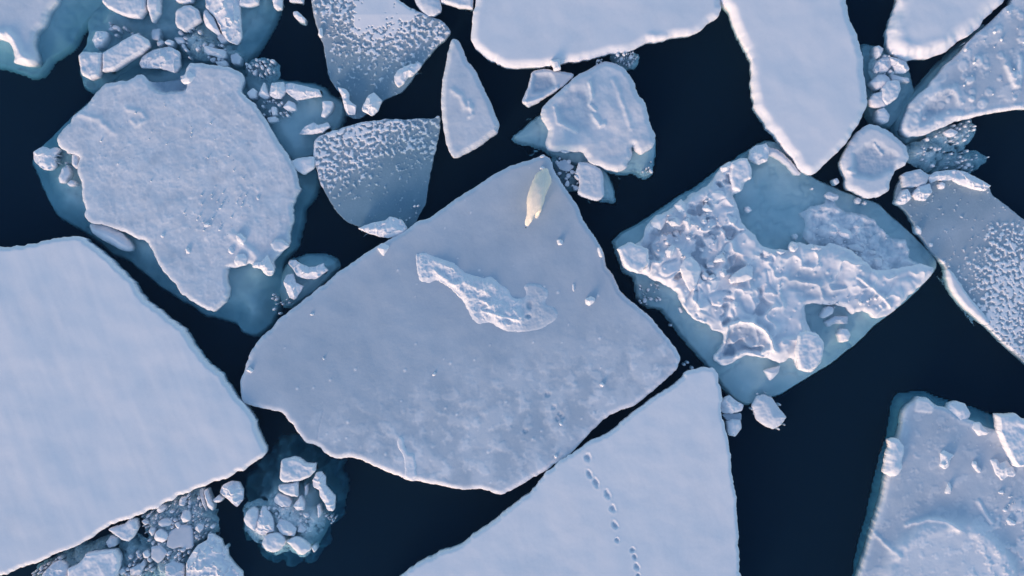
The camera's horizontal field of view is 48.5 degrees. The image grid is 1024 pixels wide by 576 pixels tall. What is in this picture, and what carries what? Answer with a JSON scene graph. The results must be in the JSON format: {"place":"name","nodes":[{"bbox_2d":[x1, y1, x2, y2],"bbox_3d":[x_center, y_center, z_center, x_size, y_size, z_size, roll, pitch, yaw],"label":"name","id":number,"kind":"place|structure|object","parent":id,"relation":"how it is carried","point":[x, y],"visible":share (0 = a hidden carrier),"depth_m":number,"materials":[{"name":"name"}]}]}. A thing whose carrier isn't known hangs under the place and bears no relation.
{"place":"outdoors","nodes":[
{"label":"outdoors","id":0,"kind":"place"},
{"bbox_2d":[0,0,1023,575],"bbox_3d":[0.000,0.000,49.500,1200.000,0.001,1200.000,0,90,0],"label":"sea water","id":1,"kind":"structure","parent":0,"point":[802,478],"depth_m":49.50,"materials":[{"name":"blue"}]},
{"bbox_3d":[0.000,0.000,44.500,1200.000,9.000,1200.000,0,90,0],"label":"sea water","id":2,"kind":"structure","parent":0,"visible":0},
{"bbox_2d":[0,0,103,79],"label":"ice floe","id":3,"kind":"object","parent":2,"relation":"on","point":[39,39],"visible":0.99,"depth_m":40.38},
{"bbox_2d":[42,559,69,575],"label":"ice chunk","id":4,"kind":"object","parent":2,"relation":"on","point":[58,567],"visible":0.98,"depth_m":39.88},
{"bbox_2d":[37,534,125,575],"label":"brash ice","id":5,"kind":"structure","parent":2,"relation":"on","point":[76,554],"depth_m":40.45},
{"bbox_2d":[68,548,122,575],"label":"ice chunk","id":6,"kind":"object","parent":2,"relation":"on","point":[105,562],"visible":0.98,"depth_m":39.73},
{"bbox_2d":[109,518,140,540],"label":"ice chunk","id":7,"kind":"object","parent":2,"relation":"on","point":[128,530],"visible":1,"depth_m":39.77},
{"bbox_2d":[0,236,268,575],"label":"snow floe","id":8,"kind":"object","parent":2,"relation":"on","point":[120,399],"visible":1,"depth_m":39.66,"materials":[{"name":"snow"}]},
{"bbox_2d":[118,532,152,575],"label":"brash ice","id":9,"kind":"structure","parent":2,"relation":"on","point":[135,543],"depth_m":40.37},
{"bbox_2d":[130,558,148,575],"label":"ice chunk","id":10,"kind":"object","parent":2,"relation":"on","point":[138,569],"visible":0.85,"depth_m":39.95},
{"bbox_2d":[151,545,167,562],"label":"ice chunk","id":11,"kind":"object","parent":2,"relation":"on","point":[158,553],"visible":1,"depth_m":39.94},
{"bbox_2d":[154,528,168,541],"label":"ice chunk","id":12,"kind":"object","parent":2,"relation":"on","point":[161,534],"visible":0.83,"depth_m":39.88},
{"bbox_2d":[165,561,185,575],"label":"ice chunk","id":13,"kind":"object","parent":2,"relation":"on","point":[174,568],"visible":0.99,"depth_m":39.94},
{"bbox_2d":[32,58,321,336],"bbox_3d":[-11.292,-4.074,40.408,10.721,1.485,8.373,34,90,0],"label":"ice floe","id":14,"kind":"object","parent":2,"relation":"on","point":[126,209],"visible":0.96,"depth_m":39.73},
{"bbox_2d":[33,147,62,170],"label":"ice chunk","id":15,"kind":"object","parent":14,"relation":"on","point":[44,157],"visible":1,"depth_m":39.86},
{"bbox_2d":[59,167,73,183],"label":"ice chunk","id":16,"kind":"object","parent":14,"relation":"on","point":[66,175],"visible":0.9,"depth_m":39.94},
{"bbox_2d":[253,255,274,275],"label":"ice chunk","id":17,"kind":"object","parent":14,"relation":"on","point":[265,266],"visible":1,"depth_m":39.59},
{"bbox_2d":[271,239,289,251],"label":"ice chunk","id":18,"kind":"object","parent":14,"relation":"on","point":[280,245],"visible":1,"depth_m":39.62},
{"bbox_2d":[291,157,314,174],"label":"ice chunk","id":19,"kind":"object","parent":14,"relation":"on","point":[304,165],"visible":0.99,"depth_m":39.84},
{"bbox_2d":[141,486,219,575],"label":"brash ice","id":20,"kind":"structure","parent":2,"relation":"on","point":[160,565],"depth_m":40.20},
{"bbox_2d":[80,0,281,94],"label":"submerged floe","id":21,"kind":"object","parent":2,"relation":"on","point":[259,24],"visible":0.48,"depth_m":40.49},
{"bbox_2d":[79,52,103,80],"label":"ice chunk","id":22,"kind":"object","parent":21,"relation":"on","point":[91,65],"visible":0.92,"depth_m":39.71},
{"bbox_2d":[92,31,112,50],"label":"ice chunk","id":23,"kind":"object","parent":21,"relation":"on","point":[102,40],"visible":1,"depth_m":39.88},
{"bbox_2d":[102,0,147,19],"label":"ice chunk","id":24,"kind":"object","parent":21,"relation":"on","point":[135,9],"visible":0.98,"depth_m":39.77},
{"bbox_2d":[102,34,151,73],"bbox_3d":[-13.614,-8.254,40.076,1.940,0.748,0.751,-31,90,0],"label":"ice chunk","id":25,"kind":"object","parent":21,"relation":"on","point":[124,53],"visible":1,"depth_m":39.74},
{"bbox_2d":[147,0,162,23],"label":"ice chunk","id":26,"kind":"object","parent":21,"relation":"on","point":[155,7],"visible":1,"depth_m":39.78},
{"bbox_2d":[139,46,181,72],"bbox_3d":[-12.362,-8.019,40.099,1.454,0.702,0.923,0,90,0],"label":"ice chunk","id":27,"kind":"object","parent":21,"relation":"on","point":[169,58],"visible":1,"depth_m":39.86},
{"bbox_2d":[175,5,201,32],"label":"ice chunk","id":28,"kind":"object","parent":21,"relation":"on","point":[187,17],"visible":0.98,"depth_m":39.81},
{"bbox_2d":[203,9,220,40],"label":"ice chunk","id":29,"kind":"object","parent":21,"relation":"on","point":[210,22],"visible":0.9,"depth_m":39.87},
{"bbox_2d":[204,46,228,60],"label":"ice chunk","id":30,"kind":"object","parent":21,"relation":"on","point":[217,53],"visible":0.83,"depth_m":39.90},
{"bbox_2d":[206,0,242,44],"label":"ice chunk","id":31,"kind":"object","parent":21,"relation":"on","point":[226,14],"visible":1,"depth_m":39.82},
{"bbox_2d":[239,0,259,7],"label":"ice chunk","id":32,"kind":"object","parent":21,"relation":"on","point":[248,3],"visible":1,"depth_m":39.82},
{"bbox_2d":[167,524,194,548],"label":"ice chunk","id":33,"kind":"object","parent":2,"relation":"on","point":[182,536],"visible":1,"depth_m":39.97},
{"bbox_2d":[204,487,216,509],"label":"ice chunk","id":34,"kind":"object","parent":2,"relation":"on","point":[209,498],"visible":0.92,"depth_m":39.96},
{"bbox_2d":[178,26,243,62],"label":"brash ice","id":35,"kind":"structure","parent":2,"relation":"on","point":[195,39],"depth_m":40.30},
{"bbox_2d":[186,532,243,575],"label":"ice chunk","id":36,"kind":"object","parent":2,"relation":"on","point":[210,556],"visible":0.99,"depth_m":39.78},
{"bbox_2d":[220,481,244,506],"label":"ice chunk","id":37,"kind":"object","parent":2,"relation":"on","point":[232,492],"visible":1,"depth_m":39.85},
{"bbox_2d":[244,506,259,530],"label":"ice chunk","id":38,"kind":"object","parent":2,"relation":"on","point":[251,517],"visible":0.91,"depth_m":39.79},
{"bbox_2d":[245,58,280,83],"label":"brash ice","id":39,"kind":"structure","parent":2,"relation":"on","point":[270,79],"depth_m":40.44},
{"bbox_2d":[256,505,274,534],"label":"ice chunk","id":40,"kind":"object","parent":2,"relation":"on","point":[265,524],"visible":0.99,"depth_m":39.84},
{"bbox_2d":[262,532,285,551],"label":"ice chunk","id":41,"kind":"object","parent":2,"relation":"on","point":[274,542],"visible":0.98,"depth_m":39.78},
{"bbox_2d":[243,498,315,556],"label":"brash ice","id":42,"kind":"structure","parent":2,"relation":"on","point":[255,536],"depth_m":40.34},
{"bbox_2d":[274,492,292,506],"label":"ice chunk","id":43,"kind":"object","parent":2,"relation":"on","point":[281,499],"visible":0.83,"depth_m":39.91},
{"bbox_2d":[277,518,296,535],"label":"ice chunk","id":44,"kind":"object","parent":2,"relation":"on","point":[286,527],"visible":0.94,"depth_m":39.88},
{"bbox_2d":[279,481,299,496],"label":"ice chunk","id":45,"kind":"object","parent":2,"relation":"on","point":[290,488],"visible":0.98,"depth_m":39.78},
{"bbox_2d":[242,432,349,566],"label":"submerged floe","id":46,"kind":"object","parent":2,"relation":"on","point":[263,481],"visible":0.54,"depth_m":41.54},
{"bbox_2d":[266,497,325,539],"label":"brash ice","id":47,"kind":"structure","parent":2,"relation":"on","point":[314,523],"depth_m":40.12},
{"bbox_2d":[245,75,347,159],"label":"submerged floe","id":48,"kind":"object","parent":2,"relation":"on","point":[292,141],"visible":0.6,"depth_m":40.38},
{"bbox_2d":[269,82,286,98],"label":"ice chunk","id":49,"kind":"object","parent":48,"relation":"on","point":[277,90],"visible":0.99,"depth_m":39.85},
{"bbox_2d":[285,83,322,99],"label":"ice chunk","id":50,"kind":"object","parent":48,"relation":"on","point":[297,92],"visible":1,"depth_m":39.88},
{"bbox_2d":[299,122,330,136],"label":"ice chunk","id":51,"kind":"object","parent":48,"relation":"on","point":[311,129],"visible":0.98,"depth_m":39.91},
{"bbox_2d":[321,101,334,118],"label":"ice chunk","id":52,"kind":"object","parent":48,"relation":"on","point":[328,109],"visible":1,"depth_m":39.88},
{"bbox_2d":[280,456,317,482],"bbox_3d":[-7.501,6.359,40.059,1.261,0.781,0.906,0,90,0],"label":"ice chunk","id":53,"kind":"object","parent":2,"relation":"on","point":[294,468],"visible":1,"depth_m":39.71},
{"bbox_2d":[287,536,311,554],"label":"ice chunk","id":54,"kind":"object","parent":2,"relation":"on","point":[300,545],"visible":0.98,"depth_m":39.80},
{"bbox_2d":[279,252,341,308],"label":"submerged floe","id":55,"kind":"object","parent":2,"relation":"on","point":[331,262],"visible":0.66,"depth_m":40.49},
{"bbox_2d":[284,274,303,298],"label":"ice chunk","id":56,"kind":"object","parent":55,"relation":"on","point":[293,287],"visible":1,"depth_m":39.89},
{"bbox_2d":[288,260,327,278],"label":"ice chunk","id":57,"kind":"object","parent":55,"relation":"on","point":[305,271],"visible":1,"depth_m":39.88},
{"bbox_2d":[291,481,332,542],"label":"submerged floe","id":58,"kind":"object","parent":2,"relation":"on","point":[313,496],"visible":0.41,"depth_m":40.49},
{"bbox_2d":[313,471,336,510],"bbox_3d":[-6.581,7.157,40.105,0.532,0.691,1.467,-27,90,0],"label":"ice chunk","id":59,"kind":"object","parent":2,"relation":"on","point":[328,496],"visible":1,"depth_m":39.86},
{"bbox_2d":[338,87,356,114],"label":"ice chunk","id":60,"kind":"object","parent":2,"relation":"on","point":[350,107],"visible":1,"depth_m":39.89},
{"bbox_2d":[313,116,441,227],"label":"speckled floe","id":61,"kind":"object","parent":2,"relation":"on","point":[369,172],"visible":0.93,"depth_m":40.10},
{"bbox_2d":[311,0,450,118],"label":"speckled floe","id":62,"kind":"object","parent":2,"relation":"on","point":[372,46],"visible":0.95,"depth_m":40.00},
{"bbox_2d":[362,92,381,115],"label":"ice chunk","id":63,"kind":"object","parent":62,"relation":"on","point":[372,104],"visible":1,"depth_m":39.82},
{"bbox_2d":[394,62,421,87],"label":"ice chunk","id":64,"kind":"object","parent":62,"relation":"on","point":[403,75],"visible":1,"depth_m":39.87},
{"bbox_2d":[358,217,406,237],"bbox_3d":[-4.538,-2.130,40.103,1.732,0.694,0.759,0,90,0],"label":"ice chunk","id":65,"kind":"object","parent":2,"relation":"on","point":[389,227],"visible":0.98,"depth_m":39.84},
{"bbox_2d":[415,0,441,17],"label":"ice chunk","id":66,"kind":"object","parent":2,"relation":"on","point":[431,8],"visible":0.99,"depth_m":39.85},
{"bbox_2d":[441,0,473,11],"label":"ice chunk","id":67,"kind":"object","parent":2,"relation":"on","point":[467,5],"visible":1,"depth_m":39.83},
{"bbox_2d":[240,156,679,493],"bbox_3d":[-2.095,2.673,40.093,13.688,1.015,9.852,-34,90,0],"label":"ice floe","id":68,"kind":"object","parent":2,"relation":"on","point":[496,323],"visible":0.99,"depth_m":39.78,"materials":[{"name":"ice"}]},
{"bbox_2d":[525,168,551,227],"bbox_3d":[0.828,-3.086,39.280,0.642,1.020,2.170,19,90,0],"label":"polar bear","id":69,"kind":"object","parent":68,"relation":"on","point":[540,185],"visible":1,"depth_m":38.88},
{"bbox_2d":[441,39,498,157],"bbox_3d":[-1.878,-6.692,40.133,2.001,0.935,3.933,-21,90,0],"label":"ice floe","id":70,"kind":"object","parent":2,"relation":"on","point":[470,121],"visible":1,"depth_m":39.74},
{"bbox_2d":[37,16,1017,575],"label":"ice crumbs","id":71,"kind":"object","parent":2,"relation":"on","point":[407,220],"visible":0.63,"depth_m":40.06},
{"bbox_2d":[522,69,573,107],"bbox_3d":[1.118,-7.226,40.187,2.039,0.825,1.024,-32,90,0],"label":"ice floe","id":72,"kind":"object","parent":2,"relation":"on","point":[543,84],"visible":1,"depth_m":39.85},
{"bbox_2d":[555,160,573,171],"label":"ice chunk","id":73,"kind":"object","parent":2,"relation":"on","point":[563,166],"visible":0.92,"depth_m":39.98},
{"bbox_2d":[551,157,578,190],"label":"brash ice","id":74,"kind":"structure","parent":2,"relation":"on","point":[572,180],"depth_m":40.47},
{"bbox_2d":[400,367,740,575],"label":"snow floe","id":75,"kind":"object","parent":2,"relation":"on","point":[646,488],"visible":1,"depth_m":39.67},
{"bbox_2d":[510,61,657,180],"bbox_3d":[2.572,-5.892,40.127,5.281,1.046,4.126,0,90,0],"label":"ice floe","id":76,"kind":"object","parent":2,"relation":"on","point":[597,115],"visible":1,"depth_m":39.72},
{"bbox_2d":[575,162,603,200],"bbox_3d":[2.732,-3.740,40.194,1.006,0.811,1.367,0,90,0],"label":"ice floe","id":77,"kind":"object","parent":2,"relation":"on","point":[591,182],"visible":0.99,"depth_m":39.81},
{"bbox_2d":[471,0,720,69],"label":"snow floe","id":78,"kind":"object","parent":2,"relation":"on","point":[523,34],"visible":1,"depth_m":39.67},
{"bbox_2d":[588,167,619,205],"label":"submerged floe","id":79,"kind":"object","parent":2,"relation":"in","point":[611,184],"visible":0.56,"depth_m":40.56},
{"bbox_2d":[610,52,639,70],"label":"brash ice","id":80,"kind":"structure","parent":2,"relation":"on","point":[634,65],"depth_m":40.34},
{"bbox_2d":[721,395,742,413],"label":"ice chunk","id":81,"kind":"object","parent":2,"relation":"on","point":[730,404],"visible":0.96,"depth_m":39.86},
{"bbox_2d":[724,419,741,436],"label":"ice chunk","id":82,"kind":"object","parent":2,"relation":"on","point":[733,427],"visible":0.87,"depth_m":39.83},
{"bbox_2d":[751,394,785,428],"bbox_3d":[8.946,4.364,40.090,0.906,0.721,1.313,-37,90,0],"label":"ice chunk","id":83,"kind":"object","parent":2,"relation":"on","point":[768,412],"visible":1,"depth_m":39.79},
{"bbox_2d":[610,139,935,405],"bbox_3d":[9.239,-0.968,40.058,9.185,1.225,8.610,-40,90,0],"label":"ice floe","id":84,"kind":"object","parent":2,"relation":"on","point":[739,337],"visible":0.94,"depth_m":39.91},
{"bbox_2d":[617,242,648,273],"bbox_3d":[4.182,-1.087,39.580,1.172,0.338,0.941,22,90,0],"label":"ice chunk","id":85,"kind":"object","parent":84,"relation":"on","point":[634,257],"visible":1,"depth_m":39.43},
{"bbox_2d":[650,213,667,229],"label":"ice chunk","id":86,"kind":"object","parent":84,"relation":"on","point":[657,222],"visible":1,"depth_m":39.63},
{"bbox_2d":[680,257,700,290],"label":"ice chunk","id":87,"kind":"object","parent":84,"relation":"on","point":[690,270],"visible":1,"depth_m":39.55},
{"bbox_2d":[729,158,751,191],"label":"ice chunk","id":88,"kind":"object","parent":84,"relation":"on","point":[740,173],"visible":1,"depth_m":39.59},
{"bbox_2d":[728,265,752,283],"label":"ice chunk","id":89,"kind":"object","parent":84,"relation":"on","point":[744,274],"visible":1,"depth_m":39.57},
{"bbox_2d":[748,143,768,164],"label":"ice chunk","id":90,"kind":"object","parent":84,"relation":"on","point":[757,154],"visible":1,"depth_m":39.73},
{"bbox_2d":[763,365,779,379],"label":"ice chunk","id":91,"kind":"object","parent":84,"relation":"on","point":[771,373],"visible":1,"depth_m":39.90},
{"bbox_2d":[794,331,823,371],"bbox_3d":[10.354,2.209,39.654,1.010,0.425,1.454,0,90,0],"label":"ice chunk","id":92,"kind":"object","parent":84,"relation":"on","point":[809,348],"visible":1,"depth_m":39.47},
{"bbox_2d":[835,328,850,341],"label":"ice chunk","id":93,"kind":"object","parent":84,"relation":"on","point":[842,335],"visible":1,"depth_m":39.84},
{"bbox_2d":[720,0,866,174],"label":"snow floe","id":94,"kind":"object","parent":2,"relation":"on","point":[807,89],"visible":1,"depth_m":39.62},
{"bbox_2d":[823,316,847,326],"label":"ice chunk","id":95,"kind":"object","parent":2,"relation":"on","point":[830,321],"visible":1,"depth_m":39.94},
{"bbox_2d":[837,124,908,198],"bbox_3d":[12.610,-4.409,40.138,2.065,0.923,2.489,33,90,0],"label":"ice floe","id":96,"kind":"object","parent":2,"relation":"on","point":[873,158],"visible":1,"depth_m":39.77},
{"bbox_2d":[868,53,902,78],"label":"brash ice","id":97,"kind":"structure","parent":2,"relation":"on","point":[871,64],"depth_m":40.22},
{"bbox_2d":[860,44,913,130],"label":"submerged floe","id":98,"kind":"object","parent":2,"relation":"on","point":[895,106],"visible":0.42,"depth_m":40.49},
{"bbox_2d":[869,45,882,59],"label":"ice chunk","id":99,"kind":"object","parent":98,"relation":"on","point":[875,52],"visible":1,"depth_m":39.91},
{"bbox_2d":[867,92,885,107],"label":"ice chunk","id":100,"kind":"object","parent":98,"relation":"on","point":[875,100],"visible":0.99,"depth_m":39.84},
{"bbox_2d":[866,74,890,91],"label":"ice chunk","id":101,"kind":"object","parent":98,"relation":"on","point":[878,82],"visible":0.81,"depth_m":39.90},
{"bbox_2d":[872,108,889,125],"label":"ice chunk","id":102,"kind":"object","parent":98,"relation":"on","point":[880,116],"visible":1,"depth_m":39.87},
{"bbox_2d":[871,55,891,72],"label":"ice chunk","id":103,"kind":"object","parent":98,"relation":"on","point":[883,66],"visible":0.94,"depth_m":39.89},
{"bbox_2d":[879,80,900,105],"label":"ice chunk","id":104,"kind":"object","parent":98,"relation":"on","point":[890,90],"visible":0.8,"depth_m":39.75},
{"bbox_2d":[889,57,908,73],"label":"ice chunk","id":105,"kind":"object","parent":98,"relation":"on","point":[898,66],"visible":0.82,"depth_m":39.82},
{"bbox_2d":[906,140,942,172],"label":"brash ice","id":106,"kind":"structure","parent":2,"relation":"on","point":[931,156],"depth_m":40.24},
{"bbox_2d":[851,390,1023,575],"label":"ice floe","id":107,"kind":"object","parent":2,"relation":"on","point":[917,521],"visible":0.94,"depth_m":39.76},
{"bbox_2d":[881,437,903,475],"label":"ice chunk","id":108,"kind":"object","parent":107,"relation":"on","point":[893,456],"visible":1,"depth_m":39.53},
{"bbox_2d":[939,450,953,468],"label":"ice chunk","id":109,"kind":"object","parent":107,"relation":"on","point":[945,457],"visible":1,"depth_m":39.63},
{"bbox_2d":[944,400,969,419],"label":"ice chunk","id":110,"kind":"object","parent":107,"relation":"on","point":[960,410],"visible":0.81,"depth_m":39.78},
{"bbox_2d":[972,422,987,435],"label":"ice chunk","id":111,"kind":"object","parent":107,"relation":"on","point":[979,429],"visible":1,"depth_m":39.66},
{"bbox_2d":[990,459,1015,479],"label":"ice chunk","id":112,"kind":"object","parent":107,"relation":"on","point":[1004,469],"visible":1,"depth_m":39.66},
{"bbox_2d":[992,412,1023,466],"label":"ice chunk","id":113,"kind":"object","parent":107,"relation":"on","point":[1009,428],"visible":1,"depth_m":39.39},
{"bbox_2d":[883,0,1003,61],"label":"snow floe","id":114,"kind":"object","parent":2,"relation":"on","point":[920,29],"visible":0.98,"depth_m":39.60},
{"bbox_2d":[926,119,975,152],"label":"brash ice","id":115,"kind":"structure","parent":2,"relation":"on","point":[939,139],"depth_m":40.27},
{"bbox_2d":[889,0,1023,145],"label":"ice floe","id":116,"kind":"object","parent":2,"relation":"on","point":[941,96],"visible":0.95,"depth_m":39.76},
{"bbox_2d":[928,148,986,173],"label":"brash ice","id":117,"kind":"structure","parent":2,"relation":"on","point":[978,162],"depth_m":40.42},
{"bbox_2d":[893,174,1023,364],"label":"speckled floe","id":118,"kind":"object","parent":2,"relation":"on","point":[980,276],"visible":0.99,"depth_m":39.95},
{"bbox_2d":[892,189,911,205],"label":"ice chunk","id":119,"kind":"object","parent":118,"relation":"on","point":[904,196],"visible":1,"depth_m":39.86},
{"bbox_2d":[898,169,928,187],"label":"ice chunk","id":120,"kind":"object","parent":118,"relation":"on","point":[915,178],"visible":1,"depth_m":39.83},
{"bbox_2d":[911,183,931,200],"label":"ice chunk","id":121,"kind":"object","parent":118,"relation":"on","point":[922,192],"visible":0.96,"depth_m":39.82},
{"bbox_2d":[928,170,955,182],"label":"ice chunk","id":122,"kind":"object","parent":118,"relation":"on","point":[945,175],"visible":0.88,"depth_m":39.87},
{"bbox_2d":[952,170,990,190],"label":"ice chunk","id":123,"kind":"object","parent":118,"relation":"on","point":[965,179],"visible":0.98,"depth_m":39.85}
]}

